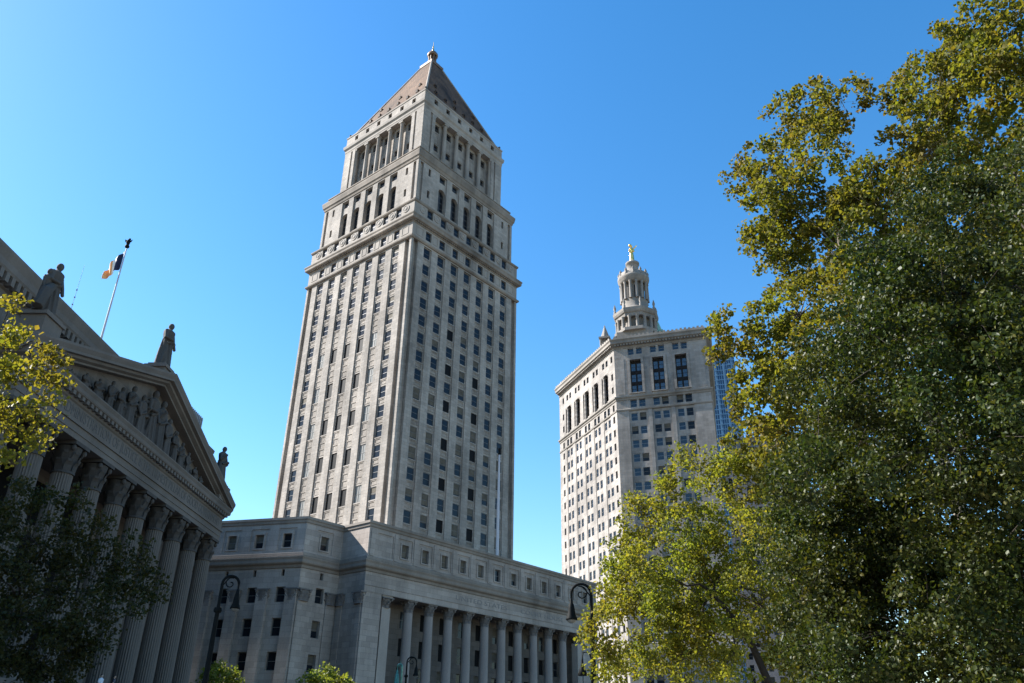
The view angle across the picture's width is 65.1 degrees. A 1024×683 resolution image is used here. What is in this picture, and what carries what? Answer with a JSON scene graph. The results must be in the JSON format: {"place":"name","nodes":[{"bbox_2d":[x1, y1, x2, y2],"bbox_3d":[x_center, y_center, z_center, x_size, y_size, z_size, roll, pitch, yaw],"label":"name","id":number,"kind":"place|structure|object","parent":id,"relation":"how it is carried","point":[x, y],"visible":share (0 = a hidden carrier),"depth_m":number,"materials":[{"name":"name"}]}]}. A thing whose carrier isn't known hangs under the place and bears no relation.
{"place":"outdoors","nodes":[
{"label":"outdoors","id":0,"kind":"place"},
{"bbox_2d":[0,474,172,682],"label":"shaded tree","id":1,"kind":"object","parent":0,"point":[70,628],"visible":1,"depth_m":38.89,"materials":[{"name":"green plant"}]},
{"bbox_2d":[187,44,600,682],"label":"courthouse building","id":2,"kind":"structure","parent":0,"point":[365,552],"depth_m":156.38,"materials":[{"name":"stone"}]},
{"bbox_2d":[216,620,222,636],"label":"window","id":3,"kind":"structure","parent":2,"relation":"in","point":[219,627],"depth_m":113.05,"materials":[{"name":"glass"}]},
{"bbox_2d":[221,589,227,603],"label":"window","id":4,"kind":"structure","parent":2,"relation":"in","point":[224,595],"depth_m":115.02,"materials":[{"name":"glass"}]},
{"bbox_2d":[228,537,236,549],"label":"window","id":5,"kind":"structure","parent":2,"relation":"in","point":[232,541],"depth_m":118.55,"materials":[{"name":"glass"}]},
{"bbox_2d":[236,652,246,670],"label":"window","id":6,"kind":"structure","parent":2,"relation":"in","point":[242,655],"depth_m":110.10,"materials":[{"name":"glass"}]},
{"bbox_2d":[241,619,251,636],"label":"window","id":7,"kind":"structure","parent":2,"relation":"in","point":[247,622],"depth_m":112.11,"materials":[{"name":"glass"}]},
{"bbox_2d":[247,588,255,602],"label":"window","id":8,"kind":"structure","parent":2,"relation":"in","point":[251,595],"depth_m":114.09,"materials":[{"name":"glass"}]},
{"bbox_2d":[255,535,263,548],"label":"window","id":9,"kind":"structure","parent":2,"relation":"in","point":[259,542],"depth_m":117.57,"materials":[{"name":"glass"}]},
{"bbox_2d":[266,652,276,670],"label":"window","id":10,"kind":"structure","parent":2,"relation":"in","point":[271,658],"depth_m":109.06,"materials":[{"name":"glass"}]},
{"bbox_2d":[271,618,280,635],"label":"window","id":11,"kind":"structure","parent":2,"relation":"in","point":[276,623],"depth_m":111.10,"materials":[{"name":"glass"}]},
{"bbox_2d":[276,587,284,601],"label":"window","id":12,"kind":"structure","parent":2,"relation":"in","point":[280,591],"depth_m":113.10,"materials":[{"name":"glass"}]},
{"bbox_2d":[283,534,291,546],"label":"window","id":13,"kind":"structure","parent":2,"relation":"in","point":[287,539],"depth_m":116.60,"materials":[{"name":"glass"}]},
{"bbox_2d":[298,500,304,516],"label":"window","id":14,"kind":"structure","parent":2,"relation":"in","point":[301,505],"depth_m":157.48,"materials":[{"name":"glass"}]},
{"bbox_2d":[306,655,313,671],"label":"window","id":15,"kind":"structure","parent":2,"relation":"in","point":[310,661],"depth_m":111.02,"materials":[{"name":"glass"}]},
{"bbox_2d":[310,621,317,638],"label":"window","id":16,"kind":"structure","parent":2,"relation":"in","point":[314,627],"depth_m":113.01,"materials":[{"name":"glass"}]},
{"bbox_2d":[311,497,317,513],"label":"window","id":17,"kind":"structure","parent":2,"relation":"in","point":[315,500],"depth_m":155.04,"materials":[{"name":"glass"}]},
{"bbox_2d":[315,589,321,603],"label":"window","id":18,"kind":"structure","parent":2,"relation":"in","point":[318,595],"depth_m":115.10,"materials":[{"name":"glass"}]},
{"bbox_2d":[317,457,322,473],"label":"window","id":19,"kind":"structure","parent":2,"relation":"in","point":[320,461],"depth_m":158.77,"materials":[{"name":"glass"}]},
{"bbox_2d":[320,537,327,550],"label":"window","id":20,"kind":"structure","parent":2,"relation":"in","point":[323,547],"depth_m":118.39,"materials":[{"name":"glass"}]},
{"bbox_2d":[325,493,331,510],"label":"window","id":21,"kind":"structure","parent":2,"relation":"in","point":[329,496],"depth_m":152.67,"materials":[{"name":"glass"}]},
{"bbox_2d":[330,453,336,469],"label":"window","id":22,"kind":"structure","parent":2,"relation":"in","point":[333,461],"depth_m":156.37,"materials":[{"name":"glass"}]},
{"bbox_2d":[335,415,341,430],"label":"window","id":23,"kind":"structure","parent":2,"relation":"in","point":[338,420],"depth_m":160.11,"materials":[{"name":"glass"}]},
{"bbox_2d":[339,489,346,506],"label":"window","id":24,"kind":"structure","parent":2,"relation":"in","point":[343,492],"depth_m":150.34,"materials":[{"name":"glass"}]},
{"bbox_2d":[344,449,350,465],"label":"window","id":25,"kind":"structure","parent":2,"relation":"in","point":[348,452],"depth_m":154.00,"materials":[{"name":"glass"}]},
{"bbox_2d":[349,410,355,425],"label":"window","id":26,"kind":"structure","parent":2,"relation":"in","point":[352,414],"depth_m":157.75,"materials":[{"name":"glass"}]},
{"bbox_2d":[353,209,358,229],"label":"window","id":27,"kind":"structure","parent":2,"relation":"in","point":[356,215],"depth_m":188.09,"materials":[{"name":"glass"}]},
{"bbox_2d":[353,373,359,388],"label":"window","id":28,"kind":"structure","parent":2,"relation":"in","point":[356,378],"depth_m":161.43,"materials":[{"name":"glass"}]},
{"bbox_2d":[354,485,361,502],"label":"window","id":29,"kind":"structure","parent":2,"relation":"in","point":[358,488],"depth_m":147.97,"materials":[{"name":"glass"}]},
{"bbox_2d":[358,444,365,461],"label":"window","id":30,"kind":"structure","parent":2,"relation":"in","point":[362,447],"depth_m":151.67,"materials":[{"name":"glass"}]},
{"bbox_2d":[363,405,369,420],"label":"window","id":31,"kind":"structure","parent":2,"relation":"in","point":[366,408],"depth_m":155.40,"materials":[{"name":"glass"}]},
{"bbox_2d":[365,203,370,222],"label":"window","id":32,"kind":"structure","parent":2,"relation":"in","point":[368,208],"depth_m":185.65,"materials":[{"name":"glass"}]},
{"bbox_2d":[367,367,373,383],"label":"window","id":33,"kind":"structure","parent":2,"relation":"in","point":[370,371],"depth_m":159.10,"materials":[{"name":"glass"}]},
{"bbox_2d":[367,508,373,519],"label":"window","id":34,"kind":"structure","parent":2,"relation":"in","point":[370,515],"depth_m":143.56,"materials":[{"name":"glass"}]},
{"bbox_2d":[369,487,375,499],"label":"window","id":35,"kind":"structure","parent":2,"relation":"in","point":[372,495],"depth_m":145.29,"materials":[{"name":"glass"}]},
{"bbox_2d":[370,332,376,347],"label":"window","id":36,"kind":"structure","parent":2,"relation":"in","point":[374,336],"depth_m":162.75,"materials":[{"name":"glass"}]},
{"bbox_2d":[378,196,382,215],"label":"window","id":37,"kind":"structure","parent":2,"relation":"in","point":[381,200],"depth_m":183.30,"materials":[{"name":"glass"}]},
{"bbox_2d":[390,188,395,209],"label":"window","id":38,"kind":"structure","parent":2,"relation":"in","point":[394,192],"depth_m":180.99,"materials":[{"name":"glass"}]},
{"bbox_2d":[397,639,400,656],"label":"window","id":39,"kind":"structure","parent":2,"relation":"in","point":[399,640],"depth_m":121.62,"materials":[{"name":"glass"}]},
{"bbox_2d":[399,611,402,628],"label":"window","id":40,"kind":"structure","parent":2,"relation":"in","point":[401,613],"depth_m":123.49,"materials":[{"name":"glass"}]},
{"bbox_2d":[227,100,585,682],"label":"far window","id":41,"kind":"structure","parent":2,"relation":"in","point":[421,321],"depth_m":166.66,"materials":[{"name":"glass"}]},
{"bbox_2d":[403,509,410,523],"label":"window","id":42,"kind":"structure","parent":2,"relation":"in","point":[407,514],"depth_m":143.95,"materials":[{"name":"glass"}]},
{"bbox_2d":[405,487,411,501],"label":"window","id":43,"kind":"structure","parent":2,"relation":"in","point":[408,492],"depth_m":145.80,"materials":[{"name":"glass"}]},
{"bbox_2d":[406,466,413,480],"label":"window","id":44,"kind":"structure","parent":2,"relation":"in","point":[410,471],"depth_m":147.67,"materials":[{"name":"glass"}]},
{"bbox_2d":[408,446,414,459],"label":"window","id":45,"kind":"structure","parent":2,"relation":"in","point":[411,451],"depth_m":149.50,"materials":[{"name":"glass"}]},
{"bbox_2d":[409,425,416,438],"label":"window","id":46,"kind":"structure","parent":2,"relation":"in","point":[413,430],"depth_m":151.37,"materials":[{"name":"glass"}]},
{"bbox_2d":[411,406,417,419],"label":"window","id":47,"kind":"structure","parent":2,"relation":"in","point":[414,412],"depth_m":153.23,"materials":[{"name":"glass"}]},
{"bbox_2d":[418,642,421,659],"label":"window","id":48,"kind":"structure","parent":2,"relation":"in","point":[420,643],"depth_m":124.61,"materials":[{"name":"glass"}]},
{"bbox_2d":[420,615,423,631],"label":"window","id":49,"kind":"structure","parent":2,"relation":"in","point":[422,617],"depth_m":126.51,"materials":[{"name":"glass"}]},
{"bbox_2d":[420,514,426,528],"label":"window","id":50,"kind":"structure","parent":2,"relation":"in","point":[423,519],"depth_m":146.80,"materials":[{"name":"glass"}]},
{"bbox_2d":[421,493,427,506],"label":"window","id":51,"kind":"structure","parent":2,"relation":"in","point":[424,500],"depth_m":148.62,"materials":[{"name":"glass"}]},
{"bbox_2d":[422,472,429,485],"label":"window","id":52,"kind":"structure","parent":2,"relation":"in","point":[426,477],"depth_m":150.52,"materials":[{"name":"glass"}]},
{"bbox_2d":[424,452,430,465],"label":"window","id":53,"kind":"structure","parent":2,"relation":"in","point":[427,456],"depth_m":152.37,"materials":[{"name":"glass"}]},
{"bbox_2d":[425,432,431,445],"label":"window","id":54,"kind":"structure","parent":2,"relation":"in","point":[428,440],"depth_m":154.21,"materials":[{"name":"glass"}]},
{"bbox_2d":[436,519,441,533],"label":"window","id":55,"kind":"structure","parent":2,"relation":"in","point":[438,523],"depth_m":149.63,"materials":[{"name":"glass"}]},
{"bbox_2d":[437,191,442,213],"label":"window","id":56,"kind":"structure","parent":2,"relation":"in","point":[440,198],"depth_m":181.79,"materials":[{"name":"glass"}]},
{"bbox_2d":[438,645,441,661],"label":"window","id":57,"kind":"structure","parent":2,"relation":"in","point":[439,646],"depth_m":127.73,"materials":[{"name":"glass"}]},
{"bbox_2d":[437,498,443,511],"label":"window","id":58,"kind":"structure","parent":2,"relation":"in","point":[440,503],"depth_m":151.48,"materials":[{"name":"glass"}]},
{"bbox_2d":[439,619,443,635],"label":"window","id":59,"kind":"structure","parent":2,"relation":"in","point":[441,620],"depth_m":129.47,"materials":[{"name":"glass"}]},
{"bbox_2d":[450,200,455,222],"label":"window","id":60,"kind":"structure","parent":2,"relation":"in","point":[452,216],"depth_m":184.61,"materials":[{"name":"glass"}]},
{"bbox_2d":[456,648,460,664],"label":"window","id":61,"kind":"structure","parent":2,"relation":"in","point":[458,649],"depth_m":130.75,"materials":[{"name":"glass"}]},
{"bbox_2d":[458,622,461,638],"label":"window","id":62,"kind":"structure","parent":2,"relation":"in","point":[459,623],"depth_m":132.58,"materials":[{"name":"glass"}]},
{"bbox_2d":[463,209,467,230],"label":"window","id":63,"kind":"structure","parent":2,"relation":"in","point":[465,215],"depth_m":187.44,"materials":[{"name":"glass"}]},
{"bbox_2d":[474,651,478,666],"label":"window","id":64,"kind":"structure","parent":2,"relation":"in","point":[476,664],"depth_m":133.72,"materials":[{"name":"glass"}]},
{"bbox_2d":[475,217,478,238],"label":"window","id":65,"kind":"structure","parent":2,"relation":"in","point":[476,220],"depth_m":190.28,"materials":[{"name":"glass"}]},
{"bbox_2d":[475,625,479,641],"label":"window","id":66,"kind":"structure","parent":2,"relation":"in","point":[477,634],"depth_m":135.56,"materials":[{"name":"glass"}]},
{"bbox_2d":[486,225,490,245],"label":"window","id":67,"kind":"structure","parent":2,"relation":"in","point":[488,229],"depth_m":193.30,"materials":[{"name":"glass"}]},
{"bbox_2d":[496,448,501,555],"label":"flagpole","id":68,"kind":"object","parent":2,"relation":"on","point":[498,514],"visible":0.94,"depth_m":149.38,"materials":[{"name":"paint"}]},
{"bbox_2d":[0,0,1023,681],"label":"sky","id":69,"kind":"structure","parent":0,"point":[211,136],"materials":[{"name":"blue"}]},
{"bbox_2d":[554,260,743,682],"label":"municipal building","id":70,"kind":"structure","parent":0,"point":[636,394],"depth_m":246.91,"materials":[{"name":"stone"}]},
{"bbox_2d":[564,342,693,682],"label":"far window","id":71,"kind":"structure","parent":70,"relation":"in","point":[665,400],"depth_m":247.20,"materials":[{"name":"glass"}]},
{"bbox_2d":[628,244,636,259],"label":"gilded statue","id":72,"kind":"object","parent":70,"relation":"on","point":[631,250],"visible":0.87,"depth_m":294.41,"materials":[{"name":"metal"}]},
{"bbox_2d":[630,360,642,391],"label":"bay window","id":73,"kind":"structure","parent":70,"relation":"in","point":[636,375],"depth_m":250.06,"materials":[{"name":"glass"}]},
{"bbox_2d":[633,440,639,447],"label":"window","id":74,"kind":"structure","parent":70,"relation":"in","point":[636,444],"depth_m":239.66,"materials":[{"name":"glass"}]},
{"bbox_2d":[635,482,641,490],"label":"window","id":75,"kind":"structure","parent":70,"relation":"in","point":[638,485],"depth_m":233.76,"materials":[{"name":"glass"}]},
{"bbox_2d":[642,453,649,460],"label":"window","id":76,"kind":"structure","parent":70,"relation":"in","point":[645,455],"depth_m":237.01,"materials":[{"name":"glass"}]},
{"bbox_2d":[644,481,651,489],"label":"window","id":77,"kind":"structure","parent":70,"relation":"in","point":[647,485],"depth_m":233.02,"materials":[{"name":"glass"}]},
{"bbox_2d":[652,358,665,389],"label":"bay window","id":78,"kind":"structure","parent":70,"relation":"in","point":[658,363],"depth_m":248.23,"materials":[{"name":"glass"}]},
{"bbox_2d":[656,438,662,445],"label":"window","id":79,"kind":"structure","parent":70,"relation":"in","point":[659,441],"depth_m":237.85,"materials":[{"name":"glass"}]},
{"bbox_2d":[657,674,664,682],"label":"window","id":80,"kind":"structure","parent":70,"relation":"in","point":[660,679],"depth_m":209.03,"materials":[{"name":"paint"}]},
{"bbox_2d":[657,452,664,459],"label":"window","id":81,"kind":"structure","parent":70,"relation":"in","point":[660,455],"depth_m":235.83,"materials":[{"name":"glass"}]},
{"bbox_2d":[665,437,671,444],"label":"window","id":82,"kind":"structure","parent":70,"relation":"in","point":[668,440],"depth_m":237.15,"materials":[{"name":"glass"}]},
{"bbox_2d":[675,355,688,386],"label":"bay window","id":83,"kind":"structure","parent":70,"relation":"in","point":[681,362],"depth_m":246.36,"materials":[{"name":"glass"}]},
{"bbox_2d":[679,422,685,429],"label":"window","id":84,"kind":"structure","parent":70,"relation":"in","point":[682,425],"depth_m":237.94,"materials":[{"name":"glass"}]},
{"bbox_2d":[680,436,686,443],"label":"window","id":85,"kind":"structure","parent":70,"relation":"in","point":[683,439],"depth_m":236.00,"materials":[{"name":"glass"}]},
{"bbox_2d":[685,493,692,501],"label":"window","id":86,"kind":"structure","parent":70,"relation":"in","point":[687,495],"depth_m":228.01,"materials":[{"name":"glass"}]},
{"bbox_2d":[688,421,694,428],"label":"window","id":87,"kind":"structure","parent":70,"relation":"in","point":[691,424],"depth_m":237.27,"materials":[{"name":"glass"}]},
{"bbox_2d":[713,348,747,682],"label":"glass skyscraper","id":88,"kind":"structure","parent":0,"point":[722,414],"depth_m":541.08,"materials":[{"name":"blue glass"}]},
{"bbox_2d":[719,432,838,682],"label":"building","id":89,"kind":"structure","parent":0,"point":[753,666],"depth_m":308.44,"materials":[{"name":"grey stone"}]},
{"bbox_2d":[725,446,813,611],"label":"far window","id":90,"kind":"structure","parent":89,"relation":"in","point":[758,561],"depth_m":318.97,"materials":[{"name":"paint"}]},
{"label":"plaza","id":91,"kind":"structure","parent":0,"visible":0},
{"bbox_2d":[394,661,402,682],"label":"street lamp","id":92,"kind":"object","parent":91,"relation":"on","point":[396,679],"visible":1,"depth_m":43.13,"materials":[{"name":"teal metal"}]},
{"bbox_2d":[566,583,595,682],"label":"street lamp","id":93,"kind":"object","parent":91,"relation":"on","point":[571,617],"visible":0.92,"depth_m":28.53,"materials":[{"name":"black metal"}]},
{"bbox_2d":[573,439,821,682],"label":"yellowing tree","id":94,"kind":"object","parent":91,"relation":"on","point":[651,603],"visible":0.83,"depth_m":30.73,"materials":[{"name":"green plant"}]},
{"bbox_2d":[701,0,1023,662],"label":"plane tree","id":95,"kind":"object","parent":91,"relation":"on","point":[852,198],"visible":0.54,"depth_m":34.73,"materials":[{"name":"green plant"}]},
{"bbox_2d":[736,130,1023,682],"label":"street tree","id":96,"kind":"object","parent":91,"relation":"on","point":[980,327],"visible":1,"depth_m":13.51,"materials":[{"name":"green plant"}]},
{"label":"ground","id":97,"kind":"structure","parent":0,"visible":0},
{"bbox_2d":[0,292,77,471],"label":"golden tree","id":98,"kind":"object","parent":97,"relation":"on","point":[9,363],"visible":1,"depth_m":15.82,"materials":[{"name":"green plant"}]},
{"bbox_2d":[0,238,235,682],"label":"columned courthouse","id":99,"kind":"structure","parent":97,"relation":"on","point":[135,449],"depth_m":71.17,"materials":[{"name":"stone"}]},
{"bbox_2d":[0,464,14,509],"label":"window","id":100,"kind":"structure","parent":99,"relation":"in","point":[5,473],"depth_m":63.07,"materials":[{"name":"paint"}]},
{"bbox_2d":[8,540,26,583],"bbox_3d":[-39.936,17.843,64.893,0.030,3.600,2.700,0,-27,1],"label":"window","id":101,"kind":"structure","parent":99,"relation":"in","point":[14,579],"depth_m":64.76,"materials":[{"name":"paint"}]},
{"bbox_2d":[22,614,42,668],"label":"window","id":102,"kind":"structure","parent":99,"relation":"in","point":[35,634],"depth_m":66.94,"materials":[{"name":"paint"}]},
{"bbox_2d":[25,481,46,526],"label":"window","id":103,"kind":"structure","parent":99,"relation":"in","point":[38,483],"depth_m":67.10,"materials":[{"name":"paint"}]},
{"bbox_2d":[17,263,65,354],"bbox_3d":[-34.348,-2.773,59.020,2.100,7.339,3.202,0,-27,1],"label":"stone statue","id":104,"kind":"object","parent":99,"relation":"on","point":[41,312],"visible":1,"depth_m":58.38,"materials":[{"name":"stone"}]},
{"bbox_2d":[58,499,73,538],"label":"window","id":105,"kind":"structure","parent":99,"relation":"in","point":[69,511],"depth_m":71.78,"materials":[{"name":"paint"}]},
{"bbox_2d":[100,238,131,337],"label":"flagpole","id":106,"kind":"object","parent":99,"relation":"on","point":[128,241],"visible":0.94,"depth_m":96.53,"materials":[{"name":"metal"}]},
{"bbox_2d":[102,251,124,278],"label":"flag","id":107,"kind":"object","parent":106,"relation":"attached to","point":[115,264],"visible":1,"depth_m":98.07,"materials":[{"name":"multicoloured fabric"}]},
{"bbox_2d":[144,324,175,372],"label":"stone statue","id":108,"kind":"object","parent":99,"relation":"on","point":[162,360],"visible":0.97,"depth_m":77.47,"materials":[{"name":"stone"}]},
{"bbox_2d":[217,447,229,501],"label":"stone statue","id":109,"kind":"object","parent":99,"relation":"on","point":[222,462],"visible":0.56,"depth_m":92.30,"materials":[{"name":"stone"}]},
{"bbox_2d":[190,658,246,682],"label":"young tree","id":110,"kind":"object","parent":97,"relation":"on","point":[227,675],"visible":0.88,"depth_m":99.69,"materials":[{"name":"green plant"}]},
{"bbox_2d":[202,575,239,682],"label":"street lamp","id":111,"kind":"object","parent":97,"relation":"on","point":[234,607],"visible":1,"depth_m":28.82,"materials":[{"name":"black metal"}]},
{"bbox_2d":[295,661,353,682],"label":"young tree","id":112,"kind":"object","parent":97,"relation":"on","point":[327,676],"visible":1,"depth_m":93.54,"materials":[{"name":"green plant"}]},
{"bbox_2d":[404,656,418,682],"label":"street lamp","id":113,"kind":"object","parent":97,"relation":"on","point":[415,675],"visible":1,"depth_m":57.14,"materials":[{"name":"black metal"}]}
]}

